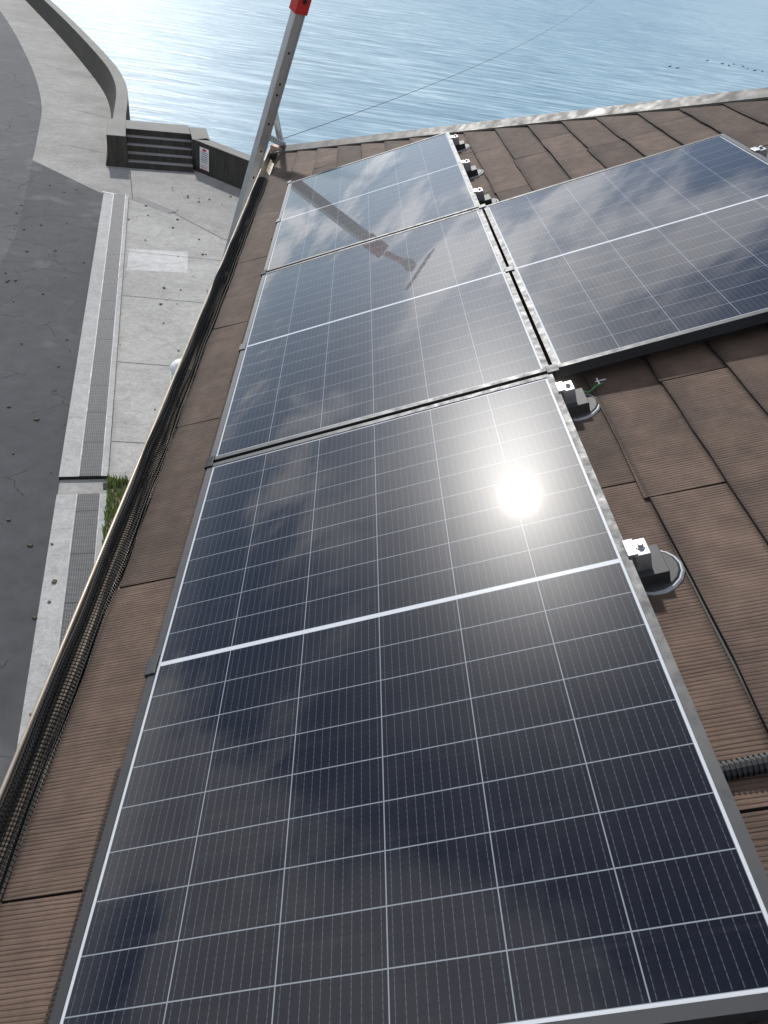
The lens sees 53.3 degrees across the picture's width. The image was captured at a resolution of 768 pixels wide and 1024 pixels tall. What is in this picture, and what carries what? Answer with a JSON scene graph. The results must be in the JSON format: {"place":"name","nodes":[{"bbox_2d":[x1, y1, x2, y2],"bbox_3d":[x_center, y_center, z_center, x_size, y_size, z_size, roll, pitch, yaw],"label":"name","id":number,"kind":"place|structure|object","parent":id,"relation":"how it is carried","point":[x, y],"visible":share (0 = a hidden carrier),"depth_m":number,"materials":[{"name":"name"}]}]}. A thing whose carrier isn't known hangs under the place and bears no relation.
{"place":"outdoors","nodes":[
{"label":"outdoors","id":0,"kind":"place"},
{"bbox_2d":[0,11,41,263],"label":"road","id":1,"kind":"structure","parent":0,"point":[20,108],"depth_m":28.65,"materials":[{"name":"grey asphalt"}]},
{"bbox_2d":[4,34,231,714],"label":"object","id":2,"kind":"object","parent":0,"point":[156,260],"visible":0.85,"depth_m":20.01,"materials":[{"name":"grey"}]},
{"bbox_2d":[0,0,240,641],"bbox_3d":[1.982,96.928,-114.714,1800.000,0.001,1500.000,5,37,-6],"label":"concrete pavement","id":3,"kind":"structure","parent":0,"point":[66,80],"depth_m":27.33,"materials":[{"name":"grey concrete"}]},
{"bbox_2d":[0,160,103,787],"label":"road","id":4,"kind":"structure","parent":3,"relation":"on","point":[36,381],"depth_m":14.45,"materials":[{"name":"grey asphalt"}]},
{"bbox_2d":[17,191,176,746],"bbox_3d":[-3.325,1.739,9.840,2.237,0.316,38.275,-2,38,-15],"label":"paving strip","id":5,"kind":"object","parent":3,"relation":"on","point":[78,520],"visible":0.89,"depth_m":12.84,"materials":[{"name":"concrete"}]},
{"bbox_2d":[101,472,128,544],"bbox_3d":[-3.703,0.348,11.265,0.876,0.196,3.222,-2,38,-15],"label":"weed patch","id":6,"kind":"object","parent":3,"relation":"on","point":[114,497],"visible":0.27,"depth_m":11.97,"materials":[{"name":"green plant"}]},
{"bbox_2d":[25,0,250,188],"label":"sea wall and stairs","id":7,"kind":"structure","parent":3,"relation":"on","point":[151,145],"depth_m":27.00,"materials":[{"name":"concrete"}]},
{"bbox_2d":[200,147,208,171],"bbox_3d":[-6.269,-12.307,26.713,0.480,0.720,0.006,32,42,26],"label":"warning sign","id":8,"kind":"object","parent":7,"relation":"attached to","point":[204,158],"visible":1,"depth_m":26.70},
{"bbox_2d":[106,199,226,503],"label":"concrete sidewalk","id":9,"kind":"structure","parent":3,"relation":"on","point":[147,338],"depth_m":17.41,"materials":[{"name":"grey concrete"}]},
{"bbox_3d":[5.816,4.841,2.767,14.020,5.880,16.256,5,37,-6],"label":"house","id":10,"kind":"object","parent":3,"relation":"on","visible":0},
{"bbox_2d":[170,359,179,382],"bbox_3d":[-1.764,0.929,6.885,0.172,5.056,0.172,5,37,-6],"label":"vent cap","id":11,"kind":"object","parent":10,"relation":"attached to","point":[174,365],"visible":0.12,"depth_m":5.36,"materials":[{"name":"white plastic"}]},
{"bbox_2d":[222,0,311,258],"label":"hoist rail","id":12,"kind":"object","parent":10,"relation":"on","point":[298,13],"visible":0.61,"depth_m":6.03,"materials":[{"name":"silver metal"}]},
{"bbox_3d":[6.157,0.834,3.169,14.022,0.170,10.778,5,37,-6],"label":"fascia","id":13,"kind":"object","parent":10,"relation":"on","visible":0},
{"bbox_2d":[0,147,276,903],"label":"eave gutter","id":14,"kind":"object","parent":13,"relation":"attached to","point":[267,166],"visible":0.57,"depth_m":2.15,"materials":[{"name":"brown metal"}]},
{"bbox_2d":[0,369,195,903],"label":"gutter guard","id":15,"kind":"object","parent":14,"relation":"on","point":[172,391],"visible":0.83,"depth_m":2.14,"materials":[{"name":"black plastic"}]},
{"bbox_2d":[0,190,259,890],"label":"gutter guard","id":16,"kind":"object","parent":14,"relation":"on","point":[37,782],"visible":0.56,"depth_m":2.06,"materials":[{"name":"black plastic"}]},
{"bbox_2d":[175,177,267,385],"bbox_3d":[-0.892,-1.548,4.564,0.103,0.069,3.254,5,37,-6],"label":"gutter guard","id":17,"kind":"object","parent":14,"relation":"on","point":[260,187],"visible":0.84,"depth_m":4.17,"materials":[{"name":"black plastic"}]},
{"bbox_2d":[270,144,281,154],"bbox_3d":[-0.888,-3.160,6.679,0.150,0.060,0.150,35,43,29],"label":"hip end cap","id":18,"kind":"object","parent":13,"relation":"on","point":[275,147],"visible":0.37,"depth_m":6.64,"materials":[{"name":"ceramic"}]},
{"bbox_2d":[0,99,767,1023],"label":"roof slates","id":19,"kind":"object","parent":13,"relation":"on","point":[668,437],"visible":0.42,"depth_m":1.97,"materials":[{"name":"brown tile"}]},
{"bbox_2d":[144,134,767,678],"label":"panel mounting clamps","id":20,"kind":"object","parent":19,"relation":"on","point":[658,570],"visible":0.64,"depth_m":1.81,"materials":[{"name":"silver metal"}]},
{"bbox_2d":[264,131,479,272],"bbox_3d":[-0.089,-1.867,4.517,1.048,0.497,1.722,5,37,-6],"label":"solar module","id":21,"kind":"object","parent":20,"relation":"on","point":[403,188],"visible":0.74,"depth_m":4.35,"materials":[{"name":"blue glass"}]},
{"bbox_2d":[211,208,547,462],"bbox_3d":[-0.048,-0.811,3.133,1.048,0.497,1.722,5,37,-6],"label":"solar module","id":22,"kind":"object","parent":20,"relation":"on","point":[427,314],"visible":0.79,"depth_m":2.90,"materials":[{"name":"blue glass"}]},
{"bbox_2d":[49,373,767,1023],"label":"solar module","id":23,"kind":"object","parent":20,"relation":"on","point":[419,735],"visible":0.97,"depth_m":1.40,"materials":[{"name":"blue glass"}]},
{"bbox_2d":[484,133,767,377],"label":"solar module","id":24,"kind":"object","parent":20,"relation":"on","point":[663,250],"visible":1,"depth_m":2.82,"materials":[{"name":"blue glass"}]},
{"bbox_2d":[270,87,767,153],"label":"roof ridge flashing","id":25,"kind":"object","parent":19,"relation":"on","point":[700,100],"visible":0.83,"depth_m":4.84,"materials":[{"name":"metal"}]},
{"bbox_2d":[269,112,285,146],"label":"rail braces","id":26,"kind":"object","parent":25,"relation":"attached to","point":[278,140],"visible":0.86,"depth_m":6.44,"materials":[{"name":"silver metal"}]},
{"bbox_2d":[283,0,593,138],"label":"guy wire","id":27,"kind":"object","parent":26,"relation":"attached to","point":[416,90],"visible":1,"depth_m":9.27,"materials":[{"name":"grey metal"}]},
{"bbox_2d":[719,752,767,780],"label":"cable conduit","id":28,"kind":"object","parent":19,"relation":"on","point":[745,766],"visible":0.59,"depth_m":1.28,"materials":[{"name":"black plastic"}]},
{"bbox_2d":[32,128,767,899],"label":"roof underlay","id":29,"kind":"object","parent":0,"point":[702,604],"depth_m":1.52,"materials":[{"name":"black rubber"}]},
{"bbox_2d":[51,0,767,158],"bbox_3d":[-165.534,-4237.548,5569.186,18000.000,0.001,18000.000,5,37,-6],"label":"sea","id":30,"kind":"structure","parent":0,"point":[209,65],"depth_m":72.13,"materials":[{"name":"liquid"}]},
{"bbox_2d":[535,328,744,392],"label":"module cables","id":31,"kind":"object","parent":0,"point":[722,335],"visible":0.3,"depth_m":2.35,"materials":[{"name":"black rubber"}]}
]}

